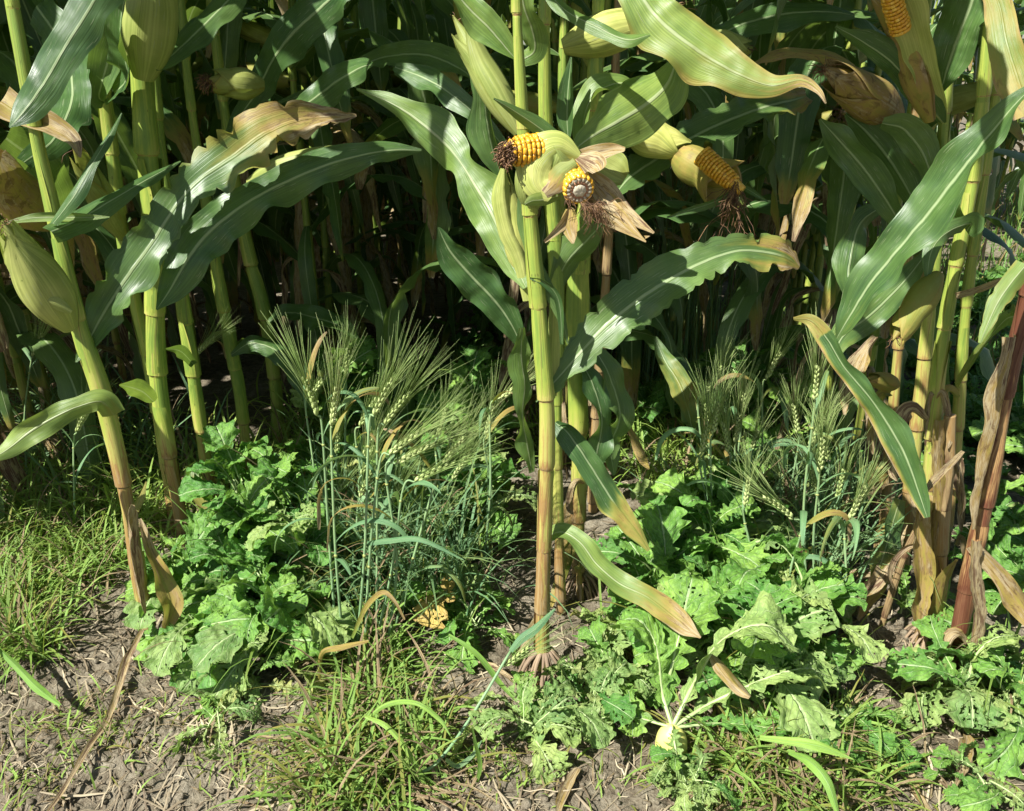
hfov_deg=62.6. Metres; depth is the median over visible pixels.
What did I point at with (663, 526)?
radish plant
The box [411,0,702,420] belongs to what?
maize plant
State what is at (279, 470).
radish plant
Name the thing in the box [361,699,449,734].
grass blade
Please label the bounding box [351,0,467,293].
maize plant
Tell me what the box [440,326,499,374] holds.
radish plant
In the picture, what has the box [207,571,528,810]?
grass
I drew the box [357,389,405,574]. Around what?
barley plant
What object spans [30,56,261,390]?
maize plant
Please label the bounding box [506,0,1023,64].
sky
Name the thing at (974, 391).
radish plant
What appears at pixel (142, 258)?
maize plant
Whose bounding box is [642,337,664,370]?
radish plant
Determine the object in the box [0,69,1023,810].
ground
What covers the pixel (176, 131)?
maize plant
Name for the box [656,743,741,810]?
radish plant
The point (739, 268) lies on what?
maize plant
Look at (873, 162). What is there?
maize plant
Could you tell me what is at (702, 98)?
maize plant
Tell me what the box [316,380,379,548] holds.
barley plant
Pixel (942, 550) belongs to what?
maize plant
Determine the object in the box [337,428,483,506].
radish plant
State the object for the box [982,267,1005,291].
radish plant
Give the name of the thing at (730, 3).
maize plant
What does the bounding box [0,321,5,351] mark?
maize plant
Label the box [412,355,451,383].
radish plant
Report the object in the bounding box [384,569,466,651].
radish plant
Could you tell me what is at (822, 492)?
barley plant
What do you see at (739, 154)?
maize plant
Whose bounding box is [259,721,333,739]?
dead leaf
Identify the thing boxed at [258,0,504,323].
maize plant
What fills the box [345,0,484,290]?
maize plant
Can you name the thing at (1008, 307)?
radish plant
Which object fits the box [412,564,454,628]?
withered leaf
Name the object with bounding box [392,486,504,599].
radish plant
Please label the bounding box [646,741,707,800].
radish plant
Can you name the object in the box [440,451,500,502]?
radish plant
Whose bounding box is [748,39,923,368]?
maize plant
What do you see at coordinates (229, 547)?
radish plant
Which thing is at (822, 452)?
barley plant
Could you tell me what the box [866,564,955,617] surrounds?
radish plant
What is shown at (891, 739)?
radish plant
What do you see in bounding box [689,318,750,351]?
radish plant
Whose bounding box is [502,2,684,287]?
maize plant
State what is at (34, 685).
grass blade
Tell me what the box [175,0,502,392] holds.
maize plant
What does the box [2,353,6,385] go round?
maize plant
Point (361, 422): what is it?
barley plant
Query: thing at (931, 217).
maize plant
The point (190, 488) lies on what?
radish plant
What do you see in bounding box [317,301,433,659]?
barley plant
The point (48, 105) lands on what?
maize plant
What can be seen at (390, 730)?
grass blade
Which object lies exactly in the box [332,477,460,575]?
radish plant
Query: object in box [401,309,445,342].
radish plant
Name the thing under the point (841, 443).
barley plant
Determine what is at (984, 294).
radish plant
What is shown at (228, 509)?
radish plant
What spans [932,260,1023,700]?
maize plant
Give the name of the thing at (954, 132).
maize plant
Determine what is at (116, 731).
grass
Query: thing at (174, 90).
maize plant
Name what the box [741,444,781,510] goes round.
barley plant
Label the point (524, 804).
soil clods
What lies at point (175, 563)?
radish plant
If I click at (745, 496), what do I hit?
barley plant
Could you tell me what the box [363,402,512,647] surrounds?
barley plant
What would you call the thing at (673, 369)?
maize plant
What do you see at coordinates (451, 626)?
radish plant
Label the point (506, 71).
maize plant
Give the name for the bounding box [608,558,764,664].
radish plant
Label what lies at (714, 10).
maize plant
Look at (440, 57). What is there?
maize plant
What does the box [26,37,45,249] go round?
maize plant
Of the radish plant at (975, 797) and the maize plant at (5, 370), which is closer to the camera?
the radish plant at (975, 797)
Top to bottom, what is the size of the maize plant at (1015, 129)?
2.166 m
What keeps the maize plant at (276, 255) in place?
on the ground at (216, 379)
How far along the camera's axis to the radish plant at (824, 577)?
1.58 m
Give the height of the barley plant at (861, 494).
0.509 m
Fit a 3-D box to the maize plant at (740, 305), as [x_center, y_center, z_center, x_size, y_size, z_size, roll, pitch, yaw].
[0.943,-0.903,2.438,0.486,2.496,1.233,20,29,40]
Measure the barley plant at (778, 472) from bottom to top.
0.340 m
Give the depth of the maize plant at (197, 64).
3.20 m
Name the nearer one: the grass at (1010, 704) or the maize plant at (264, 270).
the grass at (1010, 704)
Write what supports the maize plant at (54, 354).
on the ground at (216, 379)
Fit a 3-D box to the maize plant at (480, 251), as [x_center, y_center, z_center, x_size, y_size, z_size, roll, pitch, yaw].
[0.211,-1.047,2.815,0.987,2.116,0.326,-13,25,-29]
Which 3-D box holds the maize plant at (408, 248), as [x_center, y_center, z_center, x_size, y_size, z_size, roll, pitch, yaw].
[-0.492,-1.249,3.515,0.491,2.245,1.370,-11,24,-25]
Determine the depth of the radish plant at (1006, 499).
2.11 m
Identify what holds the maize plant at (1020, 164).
on the ground at (216, 379)
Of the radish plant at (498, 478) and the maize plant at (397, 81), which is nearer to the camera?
the radish plant at (498, 478)
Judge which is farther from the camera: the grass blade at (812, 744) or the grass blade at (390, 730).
the grass blade at (390, 730)
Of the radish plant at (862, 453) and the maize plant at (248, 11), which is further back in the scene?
the maize plant at (248, 11)
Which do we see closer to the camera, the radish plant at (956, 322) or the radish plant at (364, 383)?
the radish plant at (364, 383)
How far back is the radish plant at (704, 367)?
3.11 m
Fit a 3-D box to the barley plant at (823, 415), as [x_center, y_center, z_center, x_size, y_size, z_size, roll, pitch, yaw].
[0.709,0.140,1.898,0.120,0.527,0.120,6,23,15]
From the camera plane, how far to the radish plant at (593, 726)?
1.42 m
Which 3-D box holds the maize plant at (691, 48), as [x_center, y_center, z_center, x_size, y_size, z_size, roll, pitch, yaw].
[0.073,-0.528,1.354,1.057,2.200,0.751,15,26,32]
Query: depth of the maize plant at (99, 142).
3.09 m
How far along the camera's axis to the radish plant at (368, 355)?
2.42 m
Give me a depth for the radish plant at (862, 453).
2.27 m
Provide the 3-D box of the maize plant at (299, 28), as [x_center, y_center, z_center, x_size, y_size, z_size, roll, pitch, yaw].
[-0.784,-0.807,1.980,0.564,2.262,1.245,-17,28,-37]
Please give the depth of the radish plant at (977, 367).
3.03 m
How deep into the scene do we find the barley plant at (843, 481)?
1.80 m
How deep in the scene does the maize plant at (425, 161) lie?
2.52 m
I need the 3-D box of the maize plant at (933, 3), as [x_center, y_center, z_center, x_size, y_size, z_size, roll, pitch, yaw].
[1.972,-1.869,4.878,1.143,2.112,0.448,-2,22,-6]
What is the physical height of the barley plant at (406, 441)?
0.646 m
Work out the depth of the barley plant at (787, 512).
1.56 m
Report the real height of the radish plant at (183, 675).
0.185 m
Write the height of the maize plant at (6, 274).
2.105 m
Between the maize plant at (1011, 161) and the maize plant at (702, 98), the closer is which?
the maize plant at (702, 98)
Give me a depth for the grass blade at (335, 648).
1.51 m
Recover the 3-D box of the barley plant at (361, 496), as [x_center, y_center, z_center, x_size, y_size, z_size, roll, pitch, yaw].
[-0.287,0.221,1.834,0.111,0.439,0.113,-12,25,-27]
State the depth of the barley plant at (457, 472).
1.88 m
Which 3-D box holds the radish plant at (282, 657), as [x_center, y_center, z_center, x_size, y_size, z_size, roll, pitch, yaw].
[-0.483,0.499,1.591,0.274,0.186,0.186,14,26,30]
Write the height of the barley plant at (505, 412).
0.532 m
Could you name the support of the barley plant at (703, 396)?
on the ground at (216, 379)
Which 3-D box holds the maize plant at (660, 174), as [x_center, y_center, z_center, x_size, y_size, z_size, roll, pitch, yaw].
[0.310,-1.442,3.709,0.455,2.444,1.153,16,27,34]
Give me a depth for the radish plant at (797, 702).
1.44 m
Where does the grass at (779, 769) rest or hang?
on the ground at (216, 379)
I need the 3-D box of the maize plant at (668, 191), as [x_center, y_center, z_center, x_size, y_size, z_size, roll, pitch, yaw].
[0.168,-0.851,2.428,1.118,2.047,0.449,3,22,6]
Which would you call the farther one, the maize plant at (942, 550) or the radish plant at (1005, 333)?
the radish plant at (1005, 333)
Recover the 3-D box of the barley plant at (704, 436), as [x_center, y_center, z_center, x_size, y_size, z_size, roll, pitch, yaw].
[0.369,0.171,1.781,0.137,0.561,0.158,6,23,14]
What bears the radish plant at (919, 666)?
on the ground at (216, 379)
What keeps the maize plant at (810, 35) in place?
on the ground at (216, 379)
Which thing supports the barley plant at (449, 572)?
on the ground at (216, 379)
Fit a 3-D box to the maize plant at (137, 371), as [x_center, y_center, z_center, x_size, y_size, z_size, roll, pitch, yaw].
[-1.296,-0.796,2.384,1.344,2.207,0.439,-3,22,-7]
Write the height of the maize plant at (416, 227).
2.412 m
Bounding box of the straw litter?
[0,414,1023,810]
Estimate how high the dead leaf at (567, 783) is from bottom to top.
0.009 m
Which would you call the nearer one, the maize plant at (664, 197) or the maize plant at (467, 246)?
the maize plant at (664, 197)
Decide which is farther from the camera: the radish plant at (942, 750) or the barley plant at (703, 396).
the barley plant at (703, 396)
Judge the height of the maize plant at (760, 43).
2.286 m
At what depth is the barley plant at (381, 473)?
1.80 m
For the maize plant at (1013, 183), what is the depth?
5.89 m
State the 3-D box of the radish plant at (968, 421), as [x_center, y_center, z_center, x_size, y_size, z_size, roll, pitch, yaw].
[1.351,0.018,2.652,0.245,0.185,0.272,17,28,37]
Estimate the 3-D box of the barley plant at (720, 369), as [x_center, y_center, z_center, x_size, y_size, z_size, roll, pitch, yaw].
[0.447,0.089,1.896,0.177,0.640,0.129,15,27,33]
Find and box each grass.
[0,300,838,563]
[0,325,245,510]
[0,437,198,699]
[0,661,1023,810]
[121,457,1023,713]
[195,406,588,645]
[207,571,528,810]
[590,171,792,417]
[600,407,1001,603]
[618,650,947,810]
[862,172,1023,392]
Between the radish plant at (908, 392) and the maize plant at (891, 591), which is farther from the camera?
the radish plant at (908, 392)
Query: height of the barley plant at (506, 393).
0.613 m
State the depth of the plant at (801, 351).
2.50 m
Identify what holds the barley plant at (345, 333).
on the ground at (216, 379)
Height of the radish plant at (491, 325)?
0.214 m
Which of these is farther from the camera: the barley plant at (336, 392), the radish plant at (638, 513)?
the radish plant at (638, 513)
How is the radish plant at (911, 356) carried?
on the ground at (216, 379)
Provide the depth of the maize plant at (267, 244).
4.09 m
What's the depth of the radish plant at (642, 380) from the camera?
2.93 m
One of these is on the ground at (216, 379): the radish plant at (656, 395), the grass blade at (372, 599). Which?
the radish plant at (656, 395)
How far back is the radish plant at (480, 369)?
2.41 m
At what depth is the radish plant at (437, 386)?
2.54 m
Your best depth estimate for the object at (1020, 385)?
4.88 m
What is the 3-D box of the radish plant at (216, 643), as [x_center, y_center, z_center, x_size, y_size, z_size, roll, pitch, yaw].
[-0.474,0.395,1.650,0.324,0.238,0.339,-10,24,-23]
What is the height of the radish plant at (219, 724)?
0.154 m
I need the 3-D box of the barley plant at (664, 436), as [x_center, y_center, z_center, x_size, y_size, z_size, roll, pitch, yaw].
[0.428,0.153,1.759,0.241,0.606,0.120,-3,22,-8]
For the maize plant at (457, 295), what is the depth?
3.07 m
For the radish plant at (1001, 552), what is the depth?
1.81 m
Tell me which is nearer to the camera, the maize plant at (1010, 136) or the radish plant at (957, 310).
the radish plant at (957, 310)
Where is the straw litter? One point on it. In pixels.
(232, 726)
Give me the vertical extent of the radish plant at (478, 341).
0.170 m
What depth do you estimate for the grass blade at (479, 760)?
1.33 m
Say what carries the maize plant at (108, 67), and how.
on the ground at (216, 379)
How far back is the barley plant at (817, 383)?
1.56 m
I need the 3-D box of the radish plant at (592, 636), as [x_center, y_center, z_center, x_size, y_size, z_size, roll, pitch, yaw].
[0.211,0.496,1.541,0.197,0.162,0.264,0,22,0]
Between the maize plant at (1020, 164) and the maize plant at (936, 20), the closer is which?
the maize plant at (1020, 164)
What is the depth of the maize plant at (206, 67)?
3.02 m
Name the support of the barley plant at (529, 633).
on the ground at (216, 379)
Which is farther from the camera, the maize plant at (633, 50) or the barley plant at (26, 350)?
the maize plant at (633, 50)
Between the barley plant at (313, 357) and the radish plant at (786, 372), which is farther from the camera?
the radish plant at (786, 372)
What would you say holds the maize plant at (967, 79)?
on the ground at (216, 379)
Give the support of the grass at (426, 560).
on the ground at (216, 379)
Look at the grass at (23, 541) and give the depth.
1.92 m
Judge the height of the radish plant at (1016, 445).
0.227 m
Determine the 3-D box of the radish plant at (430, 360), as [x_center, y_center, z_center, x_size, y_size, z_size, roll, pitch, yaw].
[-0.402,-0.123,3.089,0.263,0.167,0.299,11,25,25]
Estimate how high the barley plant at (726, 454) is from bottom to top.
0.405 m
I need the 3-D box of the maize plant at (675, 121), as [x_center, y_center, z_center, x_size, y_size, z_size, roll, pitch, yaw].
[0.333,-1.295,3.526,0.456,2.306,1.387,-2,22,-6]
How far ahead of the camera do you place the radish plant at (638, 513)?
2.10 m
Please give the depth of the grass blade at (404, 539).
1.52 m
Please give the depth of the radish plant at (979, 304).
3.62 m
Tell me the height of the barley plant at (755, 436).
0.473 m
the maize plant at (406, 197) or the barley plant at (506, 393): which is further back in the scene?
the maize plant at (406, 197)
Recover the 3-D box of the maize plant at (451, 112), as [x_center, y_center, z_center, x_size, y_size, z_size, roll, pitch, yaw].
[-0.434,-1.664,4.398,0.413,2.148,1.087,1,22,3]
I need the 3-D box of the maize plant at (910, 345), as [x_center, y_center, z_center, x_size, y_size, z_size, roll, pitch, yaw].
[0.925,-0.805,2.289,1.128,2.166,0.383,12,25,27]
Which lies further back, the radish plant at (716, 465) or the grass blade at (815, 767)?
the radish plant at (716, 465)
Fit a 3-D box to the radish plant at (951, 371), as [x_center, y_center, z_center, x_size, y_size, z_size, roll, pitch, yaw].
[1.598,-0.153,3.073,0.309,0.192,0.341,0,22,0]
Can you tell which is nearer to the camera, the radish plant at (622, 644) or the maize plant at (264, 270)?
the radish plant at (622, 644)
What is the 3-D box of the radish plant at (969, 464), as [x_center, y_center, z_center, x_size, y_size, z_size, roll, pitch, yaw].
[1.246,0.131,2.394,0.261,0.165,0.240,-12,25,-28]
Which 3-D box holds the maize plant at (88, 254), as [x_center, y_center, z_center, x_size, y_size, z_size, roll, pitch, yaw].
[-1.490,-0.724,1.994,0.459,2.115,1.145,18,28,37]
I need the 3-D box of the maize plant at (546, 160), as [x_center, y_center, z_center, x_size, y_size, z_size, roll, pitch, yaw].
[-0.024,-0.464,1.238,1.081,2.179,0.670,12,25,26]
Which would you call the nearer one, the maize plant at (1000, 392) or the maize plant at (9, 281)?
the maize plant at (1000, 392)
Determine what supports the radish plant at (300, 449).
on the ground at (216, 379)
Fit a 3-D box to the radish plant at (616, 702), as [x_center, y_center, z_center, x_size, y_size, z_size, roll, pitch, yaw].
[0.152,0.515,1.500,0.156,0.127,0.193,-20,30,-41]
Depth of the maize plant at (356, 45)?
2.93 m
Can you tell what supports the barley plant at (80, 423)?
on the ground at (216, 379)
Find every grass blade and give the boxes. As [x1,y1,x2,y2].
[0,648,61,705]
[318,640,368,679]
[351,590,404,637]
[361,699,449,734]
[364,715,427,790]
[367,536,463,559]
[448,634,515,701]
[471,725,481,781]
[760,735,853,759]
[788,751,838,810]
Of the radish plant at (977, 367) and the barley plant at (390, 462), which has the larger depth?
the radish plant at (977, 367)
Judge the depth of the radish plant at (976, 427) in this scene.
2.45 m
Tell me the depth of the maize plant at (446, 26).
3.19 m
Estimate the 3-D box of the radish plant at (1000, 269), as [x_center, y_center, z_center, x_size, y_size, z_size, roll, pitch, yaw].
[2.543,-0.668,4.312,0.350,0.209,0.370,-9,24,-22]
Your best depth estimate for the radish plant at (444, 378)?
2.96 m
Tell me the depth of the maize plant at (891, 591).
1.71 m
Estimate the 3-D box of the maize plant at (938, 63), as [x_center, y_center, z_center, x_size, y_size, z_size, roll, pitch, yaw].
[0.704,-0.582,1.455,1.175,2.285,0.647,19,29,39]
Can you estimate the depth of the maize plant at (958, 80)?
6.17 m
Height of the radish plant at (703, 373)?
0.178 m
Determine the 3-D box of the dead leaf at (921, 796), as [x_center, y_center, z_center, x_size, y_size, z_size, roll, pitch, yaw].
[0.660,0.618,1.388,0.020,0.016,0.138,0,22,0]
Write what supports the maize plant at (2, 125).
on the ground at (216, 379)
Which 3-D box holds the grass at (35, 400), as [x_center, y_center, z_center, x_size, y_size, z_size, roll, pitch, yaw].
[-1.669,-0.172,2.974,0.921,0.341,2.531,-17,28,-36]
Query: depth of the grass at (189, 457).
2.40 m
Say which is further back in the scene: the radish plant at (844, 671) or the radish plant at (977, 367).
the radish plant at (977, 367)
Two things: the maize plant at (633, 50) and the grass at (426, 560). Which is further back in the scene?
the maize plant at (633, 50)
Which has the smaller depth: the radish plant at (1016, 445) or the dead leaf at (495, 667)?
the dead leaf at (495, 667)
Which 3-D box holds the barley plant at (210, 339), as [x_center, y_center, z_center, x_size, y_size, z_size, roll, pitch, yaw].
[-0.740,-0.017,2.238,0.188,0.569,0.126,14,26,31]
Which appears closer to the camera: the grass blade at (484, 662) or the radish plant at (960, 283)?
the grass blade at (484, 662)
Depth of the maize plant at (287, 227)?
3.35 m
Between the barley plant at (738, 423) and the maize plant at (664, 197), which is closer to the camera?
the barley plant at (738, 423)
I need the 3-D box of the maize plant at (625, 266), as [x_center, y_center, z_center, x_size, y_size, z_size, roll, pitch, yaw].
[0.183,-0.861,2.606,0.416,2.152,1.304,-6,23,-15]
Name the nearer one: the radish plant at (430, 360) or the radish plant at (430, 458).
the radish plant at (430, 458)
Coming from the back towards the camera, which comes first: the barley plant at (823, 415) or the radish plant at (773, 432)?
the radish plant at (773, 432)
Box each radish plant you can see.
[120,508,234,629]
[133,559,301,696]
[172,693,264,760]
[177,629,328,710]
[178,420,296,502]
[180,508,331,656]
[182,550,361,714]
[202,474,326,594]
[228,443,348,527]
[241,499,345,599]
[273,417,390,485]
[289,335,394,438]
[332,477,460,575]
[337,335,429,440]
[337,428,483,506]
[374,356,444,381]
[375,380,488,444]
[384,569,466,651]
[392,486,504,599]
[399,406,507,511]
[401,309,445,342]
[405,581,524,673]
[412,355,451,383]
[412,364,460,388]
[413,344,536,455]
[424,328,458,369]
[428,453,537,549]
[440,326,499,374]
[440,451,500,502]
[449,659,615,784]
[454,330,512,384]
[456,305,504,344]
[488,313,523,329]
[540,647,640,742]
[570,606,647,702]
[572,615,678,739]
[593,504,722,619]
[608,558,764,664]
[611,377,686,442]
[616,463,741,554]
[633,482,701,520]
[640,368,663,385]
[642,333,736,379]
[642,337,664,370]
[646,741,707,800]
[650,458,815,579]
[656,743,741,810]
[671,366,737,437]
[672,454,791,536]
[676,535,857,640]
[683,580,840,752]
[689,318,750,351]
[689,339,796,436]
[696,368,750,394]
[713,615,855,699]
[718,574,888,742]
[725,532,867,675]
[740,409,836,494]
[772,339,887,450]
[784,692,922,774]
[788,429,878,525]
[858,341,917,371]
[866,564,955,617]
[884,611,1023,746]
[886,355,916,379]
[888,392,973,448]
[904,378,914,397]
[904,379,983,437]
[908,348,995,384]
[920,431,1010,476]
[922,607,1023,782]
[923,740,978,790]
[939,299,971,333]
[940,292,985,340]
[942,287,973,319]
[943,281,979,299]
[943,750,1023,810]
[947,533,1023,614]
[949,343,999,377]
[949,363,987,399]
[951,463,1023,540]
[957,281,990,301]
[960,252,1023,280]
[963,396,1023,456]
[967,388,1023,440]
[974,279,1018,312]
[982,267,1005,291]
[987,504,1023,560]
[991,325,1010,349]
[1000,482,1023,496]
[1005,422,1023,457]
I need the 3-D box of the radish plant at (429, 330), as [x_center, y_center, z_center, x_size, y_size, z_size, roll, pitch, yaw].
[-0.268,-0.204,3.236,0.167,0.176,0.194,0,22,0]
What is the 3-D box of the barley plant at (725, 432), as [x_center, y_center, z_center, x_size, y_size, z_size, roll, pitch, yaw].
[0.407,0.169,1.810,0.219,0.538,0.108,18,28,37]
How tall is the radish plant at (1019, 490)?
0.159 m
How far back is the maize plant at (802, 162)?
1.91 m
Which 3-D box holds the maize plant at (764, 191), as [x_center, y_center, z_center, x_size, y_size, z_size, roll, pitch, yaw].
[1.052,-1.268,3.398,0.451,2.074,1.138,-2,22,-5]
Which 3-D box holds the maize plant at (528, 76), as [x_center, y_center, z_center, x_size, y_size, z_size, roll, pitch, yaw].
[0.383,-1.251,3.291,1.309,2.310,0.624,10,24,23]
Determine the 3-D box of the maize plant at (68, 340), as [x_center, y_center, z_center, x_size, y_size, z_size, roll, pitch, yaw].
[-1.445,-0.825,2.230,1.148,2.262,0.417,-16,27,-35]
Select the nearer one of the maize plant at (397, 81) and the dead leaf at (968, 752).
the dead leaf at (968, 752)
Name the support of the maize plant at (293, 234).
on the ground at (216, 379)
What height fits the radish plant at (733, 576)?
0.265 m
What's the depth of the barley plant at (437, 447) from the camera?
1.89 m
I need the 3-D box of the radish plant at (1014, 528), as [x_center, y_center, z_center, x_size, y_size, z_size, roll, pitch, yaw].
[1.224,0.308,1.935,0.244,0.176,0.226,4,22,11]
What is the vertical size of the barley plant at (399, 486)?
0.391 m
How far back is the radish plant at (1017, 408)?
2.56 m
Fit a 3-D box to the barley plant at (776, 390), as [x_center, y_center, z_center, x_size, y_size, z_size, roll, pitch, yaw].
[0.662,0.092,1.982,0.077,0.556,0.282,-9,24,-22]
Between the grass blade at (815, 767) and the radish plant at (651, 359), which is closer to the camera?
the grass blade at (815, 767)
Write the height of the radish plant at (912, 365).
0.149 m
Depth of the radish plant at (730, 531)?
1.75 m
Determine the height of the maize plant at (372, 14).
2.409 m
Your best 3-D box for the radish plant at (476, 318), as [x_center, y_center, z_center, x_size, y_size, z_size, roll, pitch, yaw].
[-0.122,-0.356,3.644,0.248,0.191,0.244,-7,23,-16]
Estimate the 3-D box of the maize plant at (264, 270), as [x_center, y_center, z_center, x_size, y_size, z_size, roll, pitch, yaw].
[-1.199,-1.233,3.376,0.480,2.257,1.375,18,28,38]
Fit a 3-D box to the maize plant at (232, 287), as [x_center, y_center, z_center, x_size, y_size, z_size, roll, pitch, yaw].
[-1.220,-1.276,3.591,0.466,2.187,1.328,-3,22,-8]
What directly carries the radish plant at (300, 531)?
on the ground at (216, 379)
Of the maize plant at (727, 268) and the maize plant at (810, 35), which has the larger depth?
the maize plant at (727, 268)
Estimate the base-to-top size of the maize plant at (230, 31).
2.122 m
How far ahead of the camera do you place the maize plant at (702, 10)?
2.93 m
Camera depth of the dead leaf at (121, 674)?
1.52 m
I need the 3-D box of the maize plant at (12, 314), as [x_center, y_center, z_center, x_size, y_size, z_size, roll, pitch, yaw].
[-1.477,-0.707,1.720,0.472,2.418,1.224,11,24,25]
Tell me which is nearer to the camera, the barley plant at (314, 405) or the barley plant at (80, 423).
the barley plant at (314, 405)
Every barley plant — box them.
[20,313,71,473]
[61,368,114,537]
[198,307,240,358]
[260,305,378,644]
[303,321,360,502]
[311,429,380,517]
[312,394,503,643]
[316,315,410,653]
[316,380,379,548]
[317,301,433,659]
[330,301,377,524]
[335,435,422,587]
[336,367,478,638]
[354,347,416,557]
[356,419,410,579]
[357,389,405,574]
[358,401,418,538]
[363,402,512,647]
[375,330,473,624]
[383,389,512,633]
[411,608,578,776]
[423,404,507,548]
[433,364,464,511]
[479,352,535,572]
[481,357,525,552]
[655,351,755,504]
[663,361,729,525]
[670,371,740,482]
[682,351,724,477]
[687,432,772,541]
[688,384,804,476]
[689,317,758,478]
[695,365,755,464]
[712,451,851,577]
[714,307,805,479]
[722,409,773,482]
[727,342,768,484]
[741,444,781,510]
[760,438,790,509]
[763,341,825,515]
[769,350,840,521]
[780,417,889,553]
[783,385,867,568]
[785,418,826,550]
[795,376,862,524]
[796,437,891,638]
[799,391,866,535]
[802,302,834,572]
[818,421,870,559]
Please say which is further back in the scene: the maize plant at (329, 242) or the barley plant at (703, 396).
the maize plant at (329, 242)
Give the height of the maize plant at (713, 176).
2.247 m
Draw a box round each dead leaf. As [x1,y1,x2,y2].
[47,629,143,810]
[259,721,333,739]
[475,658,519,687]
[555,766,579,810]
[850,569,893,577]
[895,752,931,810]
[954,733,974,785]
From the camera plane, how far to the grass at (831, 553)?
1.90 m
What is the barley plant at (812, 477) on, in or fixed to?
on the ground at (216, 379)
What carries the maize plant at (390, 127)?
on the ground at (216, 379)
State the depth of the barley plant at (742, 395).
1.85 m
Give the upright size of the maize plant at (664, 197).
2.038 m
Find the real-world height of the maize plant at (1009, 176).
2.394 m
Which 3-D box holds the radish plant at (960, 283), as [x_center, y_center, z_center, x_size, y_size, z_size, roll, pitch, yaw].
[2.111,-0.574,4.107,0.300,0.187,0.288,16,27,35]
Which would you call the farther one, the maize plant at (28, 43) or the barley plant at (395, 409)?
the maize plant at (28, 43)
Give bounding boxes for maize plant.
[0,0,102,468]
[0,0,115,521]
[0,0,116,501]
[0,0,183,629]
[0,0,200,438]
[0,0,264,531]
[0,5,245,424]
[0,33,237,392]
[0,121,71,334]
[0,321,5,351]
[1,127,94,292]
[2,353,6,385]
[6,125,94,291]
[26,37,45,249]
[28,21,215,362]
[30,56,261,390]
[33,54,196,362]
[68,13,292,358]
[71,48,294,350]
[75,0,420,546]
[86,8,287,313]
[130,0,308,307]
[155,74,330,523]
[167,0,461,449]
[168,20,353,287]
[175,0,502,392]
[178,0,373,479]
[185,0,295,265]
[194,13,280,321]
[205,0,418,363]
[206,0,469,442]
[256,0,492,346]
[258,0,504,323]
[267,0,390,422]
[267,0,510,322]
[268,0,457,362]
[270,21,377,266]
[272,139,321,281]
[308,193,395,221]
[312,4,512,303]
[314,8,361,241]
[344,0,537,307]
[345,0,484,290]
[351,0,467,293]
[354,0,779,470]
[356,0,799,698]
[372,36,509,244]
[375,1,461,328]
[384,16,512,254]
[393,0,812,607]
[394,14,471,274]
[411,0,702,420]
[422,0,785,351]
[436,0,826,614]
[441,2,693,351]
[445,0,718,335]
[449,0,762,435]
[456,25,676,326]
[464,67,509,250]
[471,1,671,409]
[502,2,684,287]
[503,8,680,233]
[526,78,665,256]
[531,71,679,303]
[587,0,697,513]
[629,46,635,54]
[636,5,876,298]
[659,0,980,383]
[669,0,873,317]
[670,1,1016,454]
[672,8,1023,405]
[685,115,734,298]
[687,48,866,321]
[690,0,821,340]
[697,0,789,291]
[699,0,945,422]
[710,1,945,550]
[713,0,1023,529]
[728,1,836,332]
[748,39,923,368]
[765,0,984,620]
[775,0,949,443]
[793,0,1023,648]
[861,0,972,70]
[867,22,958,233]
[878,455,962,626]
[931,0,972,126]
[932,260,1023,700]
[932,413,955,641]
[933,0,1023,140]
[937,75,962,128]
[942,84,1015,560]
[950,2,1023,218]
[952,0,1023,187]
[955,0,1023,213]
[959,67,1012,171]
[984,39,1023,226]
[1000,122,1023,198]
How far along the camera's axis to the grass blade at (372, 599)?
1.52 m
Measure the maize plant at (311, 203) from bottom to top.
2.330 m
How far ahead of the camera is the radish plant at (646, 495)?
1.82 m
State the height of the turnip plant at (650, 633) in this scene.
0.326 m
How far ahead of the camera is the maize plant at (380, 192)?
3.82 m
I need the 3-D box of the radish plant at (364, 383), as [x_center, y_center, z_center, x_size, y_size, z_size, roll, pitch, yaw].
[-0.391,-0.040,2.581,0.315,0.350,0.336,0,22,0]
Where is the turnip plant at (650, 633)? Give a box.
[517,573,870,810]
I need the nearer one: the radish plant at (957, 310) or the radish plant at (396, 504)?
the radish plant at (396, 504)
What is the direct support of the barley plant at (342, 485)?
on the ground at (216, 379)
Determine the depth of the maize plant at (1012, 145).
6.55 m
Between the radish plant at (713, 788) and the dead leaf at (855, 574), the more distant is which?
the dead leaf at (855, 574)
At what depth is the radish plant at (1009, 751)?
1.46 m
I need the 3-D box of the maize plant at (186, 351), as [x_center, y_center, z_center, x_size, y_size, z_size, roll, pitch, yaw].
[-0.685,-0.667,1.727,1.220,2.247,0.376,17,27,36]
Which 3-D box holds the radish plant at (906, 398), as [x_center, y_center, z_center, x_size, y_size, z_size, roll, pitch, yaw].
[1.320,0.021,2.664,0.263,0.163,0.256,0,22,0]
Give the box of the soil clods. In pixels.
[0,560,1023,810]
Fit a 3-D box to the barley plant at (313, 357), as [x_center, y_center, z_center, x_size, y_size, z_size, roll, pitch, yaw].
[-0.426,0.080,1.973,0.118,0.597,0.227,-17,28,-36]
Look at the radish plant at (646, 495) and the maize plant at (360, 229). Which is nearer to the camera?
the radish plant at (646, 495)
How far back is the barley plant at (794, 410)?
1.86 m
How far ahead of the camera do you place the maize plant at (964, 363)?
1.70 m
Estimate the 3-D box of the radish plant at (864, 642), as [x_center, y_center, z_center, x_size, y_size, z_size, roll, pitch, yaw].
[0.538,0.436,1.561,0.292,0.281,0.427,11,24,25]
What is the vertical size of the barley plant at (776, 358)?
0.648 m

